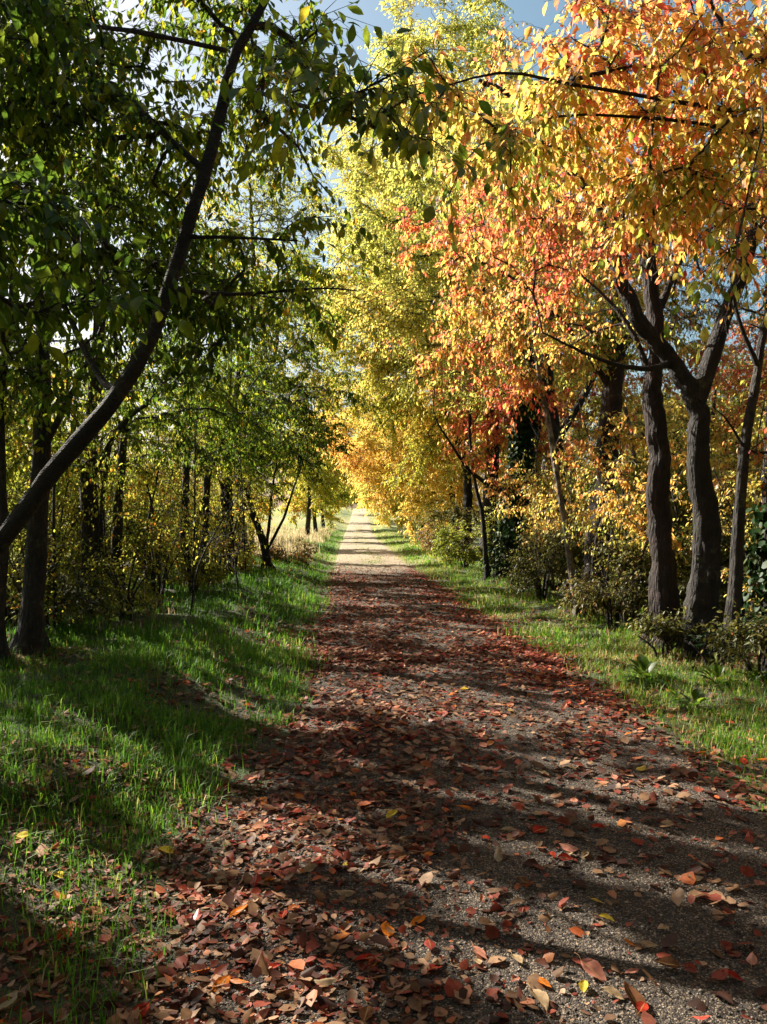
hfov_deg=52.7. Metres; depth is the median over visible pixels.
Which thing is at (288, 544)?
dry grass
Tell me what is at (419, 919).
fallen leaf
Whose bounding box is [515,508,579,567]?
bush
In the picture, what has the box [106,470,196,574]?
hazel shrub
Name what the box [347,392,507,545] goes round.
maple tree
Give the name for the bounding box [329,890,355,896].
fallen leaf
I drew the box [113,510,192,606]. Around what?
hazel shrub
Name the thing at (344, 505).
field maple
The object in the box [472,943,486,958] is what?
fallen leaf
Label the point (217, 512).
hazel shrub
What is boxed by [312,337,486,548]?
maple tree
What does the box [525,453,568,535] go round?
understorey stem
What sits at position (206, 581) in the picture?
bush
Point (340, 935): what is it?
fallen leaf
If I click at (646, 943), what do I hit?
fallen leaf
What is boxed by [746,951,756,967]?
fallen leaf
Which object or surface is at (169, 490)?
sapling
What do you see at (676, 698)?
weed plant
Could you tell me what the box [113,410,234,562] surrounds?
hazel tree
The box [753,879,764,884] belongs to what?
fallen leaf
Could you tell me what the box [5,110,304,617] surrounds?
cherry tree
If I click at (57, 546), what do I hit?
understorey stem
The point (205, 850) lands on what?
fallen leaf
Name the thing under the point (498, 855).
fallen leaf
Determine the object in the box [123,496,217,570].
bush
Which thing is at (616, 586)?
bramble bush
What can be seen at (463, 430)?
maple tree
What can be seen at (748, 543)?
understorey stem
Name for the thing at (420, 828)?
fallen leaf
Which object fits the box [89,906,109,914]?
fallen leaf
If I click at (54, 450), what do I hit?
sapling
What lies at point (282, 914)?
fallen leaf
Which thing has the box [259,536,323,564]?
bush
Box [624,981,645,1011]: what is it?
fallen leaf
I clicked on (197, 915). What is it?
fallen leaf
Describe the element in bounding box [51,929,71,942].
fallen leaf
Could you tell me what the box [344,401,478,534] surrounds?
maple tree
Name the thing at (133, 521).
hazel shrub
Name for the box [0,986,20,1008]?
fallen leaf
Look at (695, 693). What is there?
weed plant
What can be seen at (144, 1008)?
fallen leaf
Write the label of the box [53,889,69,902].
fallen leaf
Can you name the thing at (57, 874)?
fallen leaf
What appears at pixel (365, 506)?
maple tree
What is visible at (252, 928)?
fallen leaf
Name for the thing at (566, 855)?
fallen leaf
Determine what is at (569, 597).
bramble bush
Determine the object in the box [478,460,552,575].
sapling
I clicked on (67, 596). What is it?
bush
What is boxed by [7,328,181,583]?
hazel tree
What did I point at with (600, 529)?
understorey stem
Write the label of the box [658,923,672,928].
fallen leaf
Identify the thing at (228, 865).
fallen leaf
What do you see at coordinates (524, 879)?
fallen leaf
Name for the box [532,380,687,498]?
wood tree
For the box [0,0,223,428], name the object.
cherry tree
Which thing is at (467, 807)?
fallen leaf
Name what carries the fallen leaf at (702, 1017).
on the path
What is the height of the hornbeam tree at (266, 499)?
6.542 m
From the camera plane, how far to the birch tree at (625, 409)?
13.87 m
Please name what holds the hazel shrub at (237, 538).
on the ground at (242, 771)
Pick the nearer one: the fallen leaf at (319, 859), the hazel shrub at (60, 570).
the fallen leaf at (319, 859)
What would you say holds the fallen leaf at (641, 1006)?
on the path
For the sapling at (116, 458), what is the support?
on the ground at (242, 771)
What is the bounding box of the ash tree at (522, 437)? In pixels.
[329,108,640,578]
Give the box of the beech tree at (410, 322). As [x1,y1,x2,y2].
[307,75,644,589]
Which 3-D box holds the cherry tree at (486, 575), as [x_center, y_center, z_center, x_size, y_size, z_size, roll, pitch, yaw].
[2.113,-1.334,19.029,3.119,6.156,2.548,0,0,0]
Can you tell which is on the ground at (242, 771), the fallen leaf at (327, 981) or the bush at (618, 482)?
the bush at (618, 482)
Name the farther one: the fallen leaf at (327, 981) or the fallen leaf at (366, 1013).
the fallen leaf at (327, 981)
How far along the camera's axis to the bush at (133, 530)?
13.67 m
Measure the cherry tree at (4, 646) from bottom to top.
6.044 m
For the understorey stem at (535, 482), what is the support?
on the ground at (242, 771)
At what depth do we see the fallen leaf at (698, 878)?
3.36 m
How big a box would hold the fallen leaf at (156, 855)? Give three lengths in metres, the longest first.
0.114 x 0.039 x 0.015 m
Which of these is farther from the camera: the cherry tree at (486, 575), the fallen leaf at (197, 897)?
the cherry tree at (486, 575)
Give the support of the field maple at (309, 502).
on the ground at (242, 771)
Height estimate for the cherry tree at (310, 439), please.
7.268 m
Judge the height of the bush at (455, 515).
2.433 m
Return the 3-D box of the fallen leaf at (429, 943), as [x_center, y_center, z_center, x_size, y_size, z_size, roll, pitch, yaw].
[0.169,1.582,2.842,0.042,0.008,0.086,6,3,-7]
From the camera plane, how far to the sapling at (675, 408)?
11.28 m
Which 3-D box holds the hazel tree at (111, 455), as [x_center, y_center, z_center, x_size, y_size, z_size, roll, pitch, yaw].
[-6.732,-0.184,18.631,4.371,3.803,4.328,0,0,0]
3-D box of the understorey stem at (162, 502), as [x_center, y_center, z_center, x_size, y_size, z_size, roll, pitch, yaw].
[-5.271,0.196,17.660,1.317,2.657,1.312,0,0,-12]
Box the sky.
[0,0,766,508]
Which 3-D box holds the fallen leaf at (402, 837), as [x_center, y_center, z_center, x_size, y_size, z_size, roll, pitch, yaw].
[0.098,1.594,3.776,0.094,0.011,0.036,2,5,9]
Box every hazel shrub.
[5,475,94,627]
[6,524,84,635]
[7,452,113,603]
[60,470,162,589]
[70,524,171,622]
[101,475,199,580]
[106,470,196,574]
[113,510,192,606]
[155,525,232,592]
[168,487,239,556]
[171,511,227,586]
[195,499,257,555]
[199,497,266,560]
[210,520,258,574]
[218,517,261,570]
[478,494,526,561]
[495,521,582,600]
[516,459,594,564]
[525,500,583,585]
[557,528,650,629]
[573,457,671,558]
[600,475,730,595]
[669,429,762,619]
[673,438,766,621]
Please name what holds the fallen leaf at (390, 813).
on the path
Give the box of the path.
[158,509,766,1023]
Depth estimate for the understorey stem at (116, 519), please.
10.98 m
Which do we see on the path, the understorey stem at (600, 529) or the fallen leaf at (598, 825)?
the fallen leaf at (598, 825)
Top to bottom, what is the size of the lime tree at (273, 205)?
12.267 m
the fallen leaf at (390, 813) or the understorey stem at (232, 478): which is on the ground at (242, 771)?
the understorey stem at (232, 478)
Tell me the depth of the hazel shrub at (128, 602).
9.81 m
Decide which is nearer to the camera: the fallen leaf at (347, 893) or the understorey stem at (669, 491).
the fallen leaf at (347, 893)
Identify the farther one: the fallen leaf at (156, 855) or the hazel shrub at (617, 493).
the hazel shrub at (617, 493)
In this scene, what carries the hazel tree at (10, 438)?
on the ground at (242, 771)
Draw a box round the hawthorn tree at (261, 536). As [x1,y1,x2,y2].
[196,385,344,569]
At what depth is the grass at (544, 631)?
8.46 m
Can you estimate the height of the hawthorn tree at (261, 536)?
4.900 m
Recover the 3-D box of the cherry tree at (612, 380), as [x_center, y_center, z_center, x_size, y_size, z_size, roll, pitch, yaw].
[2.990,-3.096,13.383,6.079,9.862,4.604,0,0,0]
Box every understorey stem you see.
[7,473,122,581]
[23,450,140,557]
[28,368,139,615]
[47,460,154,575]
[124,470,177,546]
[143,377,244,607]
[177,482,294,614]
[180,417,272,591]
[202,481,270,557]
[209,440,270,578]
[504,419,576,556]
[504,423,584,565]
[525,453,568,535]
[552,397,645,624]
[565,421,680,580]
[611,413,720,571]
[632,454,729,542]
[666,417,734,608]
[675,408,752,514]
[722,497,756,574]
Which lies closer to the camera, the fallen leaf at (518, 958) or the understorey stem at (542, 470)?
the fallen leaf at (518, 958)
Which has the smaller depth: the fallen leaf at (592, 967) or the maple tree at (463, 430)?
the fallen leaf at (592, 967)
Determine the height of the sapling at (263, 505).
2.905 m
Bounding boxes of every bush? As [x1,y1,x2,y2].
[5,549,126,631]
[7,495,81,603]
[56,501,179,585]
[107,558,185,607]
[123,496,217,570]
[165,553,231,584]
[192,533,253,575]
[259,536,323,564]
[414,494,480,558]
[428,518,494,568]
[512,527,583,590]
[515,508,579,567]
[535,464,625,547]
[551,567,615,616]
[554,522,645,592]
[563,547,685,622]
[576,454,690,533]
[579,461,720,605]
[615,600,702,658]
[629,532,754,621]
[632,456,720,593]
[672,458,759,608]
[685,514,756,618]
[689,624,735,666]
[696,598,766,680]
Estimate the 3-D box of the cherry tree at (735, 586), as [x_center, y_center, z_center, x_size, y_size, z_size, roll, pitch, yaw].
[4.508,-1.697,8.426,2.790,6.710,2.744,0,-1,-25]
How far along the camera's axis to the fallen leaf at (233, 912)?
3.10 m
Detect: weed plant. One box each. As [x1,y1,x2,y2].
[623,654,666,688]
[661,686,690,703]
[675,688,718,713]
[689,663,747,690]
[736,668,765,684]
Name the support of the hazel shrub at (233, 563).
on the ground at (242, 771)
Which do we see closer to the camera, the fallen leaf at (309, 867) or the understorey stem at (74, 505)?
the fallen leaf at (309, 867)
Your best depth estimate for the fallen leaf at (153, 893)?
3.25 m
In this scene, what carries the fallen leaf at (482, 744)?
on the path
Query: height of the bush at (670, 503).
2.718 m
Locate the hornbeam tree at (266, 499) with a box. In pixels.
[232,399,277,551]
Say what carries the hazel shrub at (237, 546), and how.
on the ground at (242, 771)
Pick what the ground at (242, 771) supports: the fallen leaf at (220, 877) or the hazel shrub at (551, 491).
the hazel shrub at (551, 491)
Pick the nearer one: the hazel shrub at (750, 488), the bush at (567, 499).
the hazel shrub at (750, 488)
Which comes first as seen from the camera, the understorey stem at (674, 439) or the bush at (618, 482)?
the understorey stem at (674, 439)
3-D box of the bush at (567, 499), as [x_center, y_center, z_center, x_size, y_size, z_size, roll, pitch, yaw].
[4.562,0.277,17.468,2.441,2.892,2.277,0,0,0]
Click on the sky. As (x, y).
(529, 11)
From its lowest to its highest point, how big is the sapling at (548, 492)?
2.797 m
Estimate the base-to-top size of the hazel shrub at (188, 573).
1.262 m
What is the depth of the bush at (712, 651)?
7.86 m
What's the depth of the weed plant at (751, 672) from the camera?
7.11 m
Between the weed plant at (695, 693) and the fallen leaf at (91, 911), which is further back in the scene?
the weed plant at (695, 693)
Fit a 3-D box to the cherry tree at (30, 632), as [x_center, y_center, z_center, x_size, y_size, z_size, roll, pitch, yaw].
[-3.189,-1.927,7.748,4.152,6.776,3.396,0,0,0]
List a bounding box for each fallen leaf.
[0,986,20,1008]
[0,995,21,1010]
[11,831,29,838]
[20,942,38,953]
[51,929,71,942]
[53,871,62,877]
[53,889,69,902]
[53,973,70,983]
[80,908,94,919]
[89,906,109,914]
[129,999,156,1018]
[147,853,158,857]
[151,891,159,900]
[158,846,173,853]
[163,929,180,933]
[188,894,205,899]
[192,908,201,919]
[199,848,207,854]
[212,971,238,991]
[215,876,228,883]
[218,862,233,866]
[228,901,250,916]
[230,978,249,983]
[247,924,257,936]
[250,869,260,887]
[253,1008,269,1023]
[261,876,274,885]
[269,963,284,970]
[270,748,277,755]
[278,907,287,918]
[290,807,301,812]
[298,863,316,873]
[310,977,337,985]
[311,760,318,765]
[312,854,322,863]
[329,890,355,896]
[331,933,350,938]
[352,953,381,960]
[358,1001,373,1022]
[381,921,394,938]
[383,809,397,820]
[393,852,408,859]
[396,836,412,840]
[407,914,425,928]
[417,826,422,834]
[424,935,434,949]
[427,964,441,969]
[452,772,462,782]
[456,805,476,810]
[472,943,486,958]
[474,956,481,963]
[479,742,486,746]
[488,799,497,802]
[494,845,503,861]
[495,826,515,830]
[510,951,522,963]
[511,975,519,981]
[515,876,528,882]
[528,982,548,1011]
[531,794,540,804]
[533,825,547,832]
[537,977,551,987]
[557,853,575,860]
[559,843,582,851]
[570,796,577,802]
[574,952,606,981]
[578,979,587,994]
[581,850,588,857]
[590,823,606,828]
[594,913,615,921]
[595,984,624,999]
[619,935,634,945]
[622,968,638,972]
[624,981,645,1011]
[635,940,658,946]
[636,764,647,770]
[636,1001,648,1013]
[654,956,687,967]
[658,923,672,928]
[661,820,678,825]
[681,873,703,880]
[687,1015,710,1019]
[722,970,746,981]
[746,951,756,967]
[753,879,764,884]
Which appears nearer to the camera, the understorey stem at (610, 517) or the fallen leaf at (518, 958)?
the fallen leaf at (518, 958)
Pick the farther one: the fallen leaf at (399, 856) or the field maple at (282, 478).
the field maple at (282, 478)
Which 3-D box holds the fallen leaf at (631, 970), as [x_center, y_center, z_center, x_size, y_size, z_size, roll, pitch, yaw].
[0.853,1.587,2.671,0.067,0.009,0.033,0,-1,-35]
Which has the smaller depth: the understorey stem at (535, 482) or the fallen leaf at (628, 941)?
the fallen leaf at (628, 941)
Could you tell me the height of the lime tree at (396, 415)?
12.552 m
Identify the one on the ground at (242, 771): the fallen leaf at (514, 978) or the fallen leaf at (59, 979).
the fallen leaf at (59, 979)
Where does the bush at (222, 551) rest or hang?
on the ground at (242, 771)
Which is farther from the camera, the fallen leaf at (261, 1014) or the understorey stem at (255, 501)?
the understorey stem at (255, 501)
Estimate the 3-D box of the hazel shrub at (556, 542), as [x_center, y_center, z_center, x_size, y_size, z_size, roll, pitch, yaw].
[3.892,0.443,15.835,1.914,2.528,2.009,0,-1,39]
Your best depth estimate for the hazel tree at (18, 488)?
13.30 m
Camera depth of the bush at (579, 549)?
14.61 m
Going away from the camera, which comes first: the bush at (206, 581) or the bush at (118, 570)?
the bush at (118, 570)
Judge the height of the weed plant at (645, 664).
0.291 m
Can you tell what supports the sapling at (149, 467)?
on the ground at (242, 771)
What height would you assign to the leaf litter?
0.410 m
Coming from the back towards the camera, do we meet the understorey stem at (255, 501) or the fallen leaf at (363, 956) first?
the understorey stem at (255, 501)
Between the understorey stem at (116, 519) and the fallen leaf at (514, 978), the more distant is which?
the understorey stem at (116, 519)
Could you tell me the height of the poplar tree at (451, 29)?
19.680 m
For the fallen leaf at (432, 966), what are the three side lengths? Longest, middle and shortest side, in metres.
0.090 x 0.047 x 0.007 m
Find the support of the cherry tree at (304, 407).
on the ground at (242, 771)
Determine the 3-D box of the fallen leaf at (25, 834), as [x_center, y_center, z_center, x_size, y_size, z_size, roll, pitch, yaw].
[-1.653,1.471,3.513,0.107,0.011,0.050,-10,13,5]
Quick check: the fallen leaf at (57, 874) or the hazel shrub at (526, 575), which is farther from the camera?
the hazel shrub at (526, 575)
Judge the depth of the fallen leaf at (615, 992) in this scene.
2.55 m
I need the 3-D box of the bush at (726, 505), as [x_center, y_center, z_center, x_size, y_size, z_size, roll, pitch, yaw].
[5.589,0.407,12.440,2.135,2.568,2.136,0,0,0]
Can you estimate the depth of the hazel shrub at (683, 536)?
11.29 m
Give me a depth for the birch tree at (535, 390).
11.96 m
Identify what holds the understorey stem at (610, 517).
on the ground at (242, 771)
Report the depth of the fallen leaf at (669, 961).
2.72 m
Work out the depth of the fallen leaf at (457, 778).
4.64 m
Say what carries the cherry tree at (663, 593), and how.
on the ground at (242, 771)
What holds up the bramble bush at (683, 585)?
on the ground at (242, 771)
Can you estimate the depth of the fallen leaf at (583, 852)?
3.60 m
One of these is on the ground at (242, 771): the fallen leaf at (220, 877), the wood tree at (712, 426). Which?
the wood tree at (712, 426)
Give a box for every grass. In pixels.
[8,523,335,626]
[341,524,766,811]
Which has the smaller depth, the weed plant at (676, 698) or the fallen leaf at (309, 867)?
the fallen leaf at (309, 867)
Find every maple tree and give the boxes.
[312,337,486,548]
[339,431,458,538]
[342,485,399,526]
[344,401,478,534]
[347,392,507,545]
[347,473,413,533]
[355,490,389,518]
[398,334,588,550]
[423,259,639,498]
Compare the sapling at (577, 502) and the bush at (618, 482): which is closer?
the sapling at (577, 502)
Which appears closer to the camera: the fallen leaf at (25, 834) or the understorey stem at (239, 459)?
the fallen leaf at (25, 834)
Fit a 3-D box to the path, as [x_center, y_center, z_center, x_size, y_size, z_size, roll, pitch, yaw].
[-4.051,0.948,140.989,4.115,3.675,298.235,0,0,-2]
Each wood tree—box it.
[499,391,628,504]
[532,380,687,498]
[568,340,766,534]
[618,334,764,508]
[671,304,766,513]
[676,350,764,469]
[710,342,766,518]
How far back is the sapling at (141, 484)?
13.46 m
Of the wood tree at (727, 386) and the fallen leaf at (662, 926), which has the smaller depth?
the fallen leaf at (662, 926)
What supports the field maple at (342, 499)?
on the ground at (242, 771)
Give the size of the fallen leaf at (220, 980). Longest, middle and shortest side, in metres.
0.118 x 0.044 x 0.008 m
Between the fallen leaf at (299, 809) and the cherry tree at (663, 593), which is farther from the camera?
the cherry tree at (663, 593)
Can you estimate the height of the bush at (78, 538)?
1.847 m
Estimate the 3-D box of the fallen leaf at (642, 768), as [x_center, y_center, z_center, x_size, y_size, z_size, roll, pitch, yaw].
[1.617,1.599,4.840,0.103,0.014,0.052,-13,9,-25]
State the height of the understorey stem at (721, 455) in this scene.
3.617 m
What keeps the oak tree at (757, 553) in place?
on the ground at (242, 771)
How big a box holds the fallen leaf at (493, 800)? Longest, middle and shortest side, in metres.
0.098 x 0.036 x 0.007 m
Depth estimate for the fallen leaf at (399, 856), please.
3.57 m
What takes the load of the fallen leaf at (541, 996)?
on the path
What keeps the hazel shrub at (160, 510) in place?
on the ground at (242, 771)
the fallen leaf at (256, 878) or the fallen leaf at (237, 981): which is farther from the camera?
the fallen leaf at (256, 878)
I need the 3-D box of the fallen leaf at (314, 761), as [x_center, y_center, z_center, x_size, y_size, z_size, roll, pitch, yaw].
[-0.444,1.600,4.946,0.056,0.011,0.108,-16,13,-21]
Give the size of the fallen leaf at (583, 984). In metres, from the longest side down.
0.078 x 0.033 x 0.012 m
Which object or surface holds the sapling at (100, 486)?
on the ground at (242, 771)
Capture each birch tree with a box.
[432,163,618,617]
[530,249,692,540]
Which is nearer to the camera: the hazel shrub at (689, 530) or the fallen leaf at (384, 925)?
the fallen leaf at (384, 925)
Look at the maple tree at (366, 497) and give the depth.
56.20 m
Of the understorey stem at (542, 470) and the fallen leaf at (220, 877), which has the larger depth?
the understorey stem at (542, 470)
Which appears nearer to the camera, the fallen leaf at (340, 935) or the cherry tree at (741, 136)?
the fallen leaf at (340, 935)
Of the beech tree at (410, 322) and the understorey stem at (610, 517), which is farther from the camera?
the beech tree at (410, 322)
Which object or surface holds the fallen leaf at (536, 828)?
on the path
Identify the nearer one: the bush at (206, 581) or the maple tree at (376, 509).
the bush at (206, 581)
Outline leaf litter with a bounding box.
[0,547,766,1023]
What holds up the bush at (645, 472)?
on the ground at (242, 771)
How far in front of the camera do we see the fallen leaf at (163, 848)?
3.68 m
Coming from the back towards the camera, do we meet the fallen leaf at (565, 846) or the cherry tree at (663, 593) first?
the cherry tree at (663, 593)
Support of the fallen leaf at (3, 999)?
on the ground at (242, 771)
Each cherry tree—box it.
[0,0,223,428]
[0,0,492,555]
[0,22,179,664]
[0,35,270,655]
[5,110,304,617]
[51,238,291,606]
[108,196,378,575]
[136,259,388,562]
[332,0,766,363]
[381,59,746,608]
[406,341,525,579]
[427,0,766,658]
[469,0,766,652]
[664,43,766,661]
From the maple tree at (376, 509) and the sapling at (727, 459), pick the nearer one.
the sapling at (727, 459)
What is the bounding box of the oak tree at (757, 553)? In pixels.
[679,94,766,647]
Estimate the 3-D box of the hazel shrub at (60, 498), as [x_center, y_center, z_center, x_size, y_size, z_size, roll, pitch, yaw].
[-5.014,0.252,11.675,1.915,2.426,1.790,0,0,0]
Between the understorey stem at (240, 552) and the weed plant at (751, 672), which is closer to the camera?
the weed plant at (751, 672)
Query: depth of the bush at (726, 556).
10.76 m
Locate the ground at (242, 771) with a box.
[0,507,766,1023]
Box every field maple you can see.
[196,363,303,528]
[272,396,357,536]
[283,405,357,532]
[297,419,357,526]
[324,436,358,514]
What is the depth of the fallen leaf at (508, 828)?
3.89 m
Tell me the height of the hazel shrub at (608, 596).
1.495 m
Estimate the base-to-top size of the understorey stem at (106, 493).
3.390 m
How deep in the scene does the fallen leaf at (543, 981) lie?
2.62 m
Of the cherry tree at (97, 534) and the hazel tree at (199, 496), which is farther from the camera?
the hazel tree at (199, 496)
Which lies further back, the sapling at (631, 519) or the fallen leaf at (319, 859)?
the sapling at (631, 519)
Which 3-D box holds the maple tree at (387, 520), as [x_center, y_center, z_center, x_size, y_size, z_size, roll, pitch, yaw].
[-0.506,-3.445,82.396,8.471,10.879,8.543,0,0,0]
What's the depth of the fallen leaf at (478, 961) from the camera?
2.74 m
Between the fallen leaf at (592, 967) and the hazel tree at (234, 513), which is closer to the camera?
the fallen leaf at (592, 967)
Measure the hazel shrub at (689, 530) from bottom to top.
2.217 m
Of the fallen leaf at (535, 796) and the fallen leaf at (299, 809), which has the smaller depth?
the fallen leaf at (299, 809)
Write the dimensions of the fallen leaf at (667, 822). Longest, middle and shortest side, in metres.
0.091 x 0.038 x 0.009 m
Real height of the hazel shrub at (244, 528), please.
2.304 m
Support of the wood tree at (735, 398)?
on the ground at (242, 771)
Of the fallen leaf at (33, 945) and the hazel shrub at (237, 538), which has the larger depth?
the hazel shrub at (237, 538)
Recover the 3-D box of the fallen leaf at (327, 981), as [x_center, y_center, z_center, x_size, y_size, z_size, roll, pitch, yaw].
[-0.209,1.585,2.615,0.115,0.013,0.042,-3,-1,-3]
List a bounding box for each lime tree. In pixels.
[128,118,350,564]
[167,224,370,559]
[295,213,542,552]
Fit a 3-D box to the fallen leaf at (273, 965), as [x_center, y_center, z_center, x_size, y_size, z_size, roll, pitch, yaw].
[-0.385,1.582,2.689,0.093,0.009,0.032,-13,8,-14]
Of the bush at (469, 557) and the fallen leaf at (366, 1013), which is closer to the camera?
the fallen leaf at (366, 1013)
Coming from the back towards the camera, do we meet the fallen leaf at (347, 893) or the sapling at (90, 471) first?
the sapling at (90, 471)
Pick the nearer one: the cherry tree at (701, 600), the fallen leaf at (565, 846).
the fallen leaf at (565, 846)
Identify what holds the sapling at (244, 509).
on the ground at (242, 771)
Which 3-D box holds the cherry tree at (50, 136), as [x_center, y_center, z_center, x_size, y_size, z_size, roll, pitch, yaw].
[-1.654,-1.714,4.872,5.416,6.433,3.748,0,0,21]
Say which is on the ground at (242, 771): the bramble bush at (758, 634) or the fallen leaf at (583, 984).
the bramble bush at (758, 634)
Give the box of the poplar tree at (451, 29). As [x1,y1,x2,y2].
[294,0,585,562]
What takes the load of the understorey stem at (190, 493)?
on the ground at (242, 771)
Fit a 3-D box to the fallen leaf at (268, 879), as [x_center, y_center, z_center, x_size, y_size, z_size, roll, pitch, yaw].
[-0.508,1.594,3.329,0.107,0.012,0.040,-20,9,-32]
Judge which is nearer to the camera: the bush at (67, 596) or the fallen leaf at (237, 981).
the fallen leaf at (237, 981)
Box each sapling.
[6,371,95,615]
[8,387,123,624]
[59,425,129,590]
[100,429,146,557]
[100,436,181,566]
[106,412,200,591]
[110,447,203,587]
[210,481,264,547]
[222,461,279,562]
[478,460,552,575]
[516,448,590,591]
[517,464,578,583]
[553,404,680,568]
[579,449,691,622]
[606,391,733,619]
[687,375,766,597]
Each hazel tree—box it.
[0,285,68,559]
[5,386,123,578]
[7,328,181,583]
[22,441,192,569]
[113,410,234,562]
[154,465,220,546]
[173,477,264,550]
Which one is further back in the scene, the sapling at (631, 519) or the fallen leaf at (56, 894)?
the sapling at (631, 519)
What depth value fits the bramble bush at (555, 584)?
15.43 m
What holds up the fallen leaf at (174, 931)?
on the ground at (242, 771)
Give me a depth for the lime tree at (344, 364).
24.58 m
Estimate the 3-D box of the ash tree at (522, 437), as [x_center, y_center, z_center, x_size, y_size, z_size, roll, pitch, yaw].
[2.611,-4.560,19.600,8.032,12.633,4.816,0,0,0]
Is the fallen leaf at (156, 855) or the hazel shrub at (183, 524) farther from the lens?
the hazel shrub at (183, 524)
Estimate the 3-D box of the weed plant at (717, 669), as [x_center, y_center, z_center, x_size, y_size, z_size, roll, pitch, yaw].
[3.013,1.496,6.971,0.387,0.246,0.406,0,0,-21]
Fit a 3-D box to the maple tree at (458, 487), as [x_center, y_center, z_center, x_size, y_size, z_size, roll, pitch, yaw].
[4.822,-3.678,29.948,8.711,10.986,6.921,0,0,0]
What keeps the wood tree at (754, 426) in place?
on the ground at (242, 771)
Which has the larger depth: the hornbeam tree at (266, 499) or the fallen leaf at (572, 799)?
the hornbeam tree at (266, 499)
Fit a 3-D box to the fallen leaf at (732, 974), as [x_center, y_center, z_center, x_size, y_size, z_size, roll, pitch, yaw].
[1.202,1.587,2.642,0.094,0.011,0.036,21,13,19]
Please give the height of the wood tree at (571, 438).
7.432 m
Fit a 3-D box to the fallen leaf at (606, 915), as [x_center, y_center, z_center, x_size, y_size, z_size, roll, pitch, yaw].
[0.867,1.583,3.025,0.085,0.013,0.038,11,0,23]
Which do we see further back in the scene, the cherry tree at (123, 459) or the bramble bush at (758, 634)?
the cherry tree at (123, 459)
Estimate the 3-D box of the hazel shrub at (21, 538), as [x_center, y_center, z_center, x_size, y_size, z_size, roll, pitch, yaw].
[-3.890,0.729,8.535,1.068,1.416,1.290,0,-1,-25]
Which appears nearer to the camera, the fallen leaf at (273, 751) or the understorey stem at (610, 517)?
the fallen leaf at (273, 751)
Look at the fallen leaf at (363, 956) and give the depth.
2.75 m
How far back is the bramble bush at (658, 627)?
8.52 m
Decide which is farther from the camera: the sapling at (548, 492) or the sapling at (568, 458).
the sapling at (548, 492)
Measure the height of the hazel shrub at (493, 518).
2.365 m
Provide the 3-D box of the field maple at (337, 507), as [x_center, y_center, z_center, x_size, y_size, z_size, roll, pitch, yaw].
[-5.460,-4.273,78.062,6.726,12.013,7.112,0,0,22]
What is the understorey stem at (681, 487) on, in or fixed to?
on the ground at (242, 771)

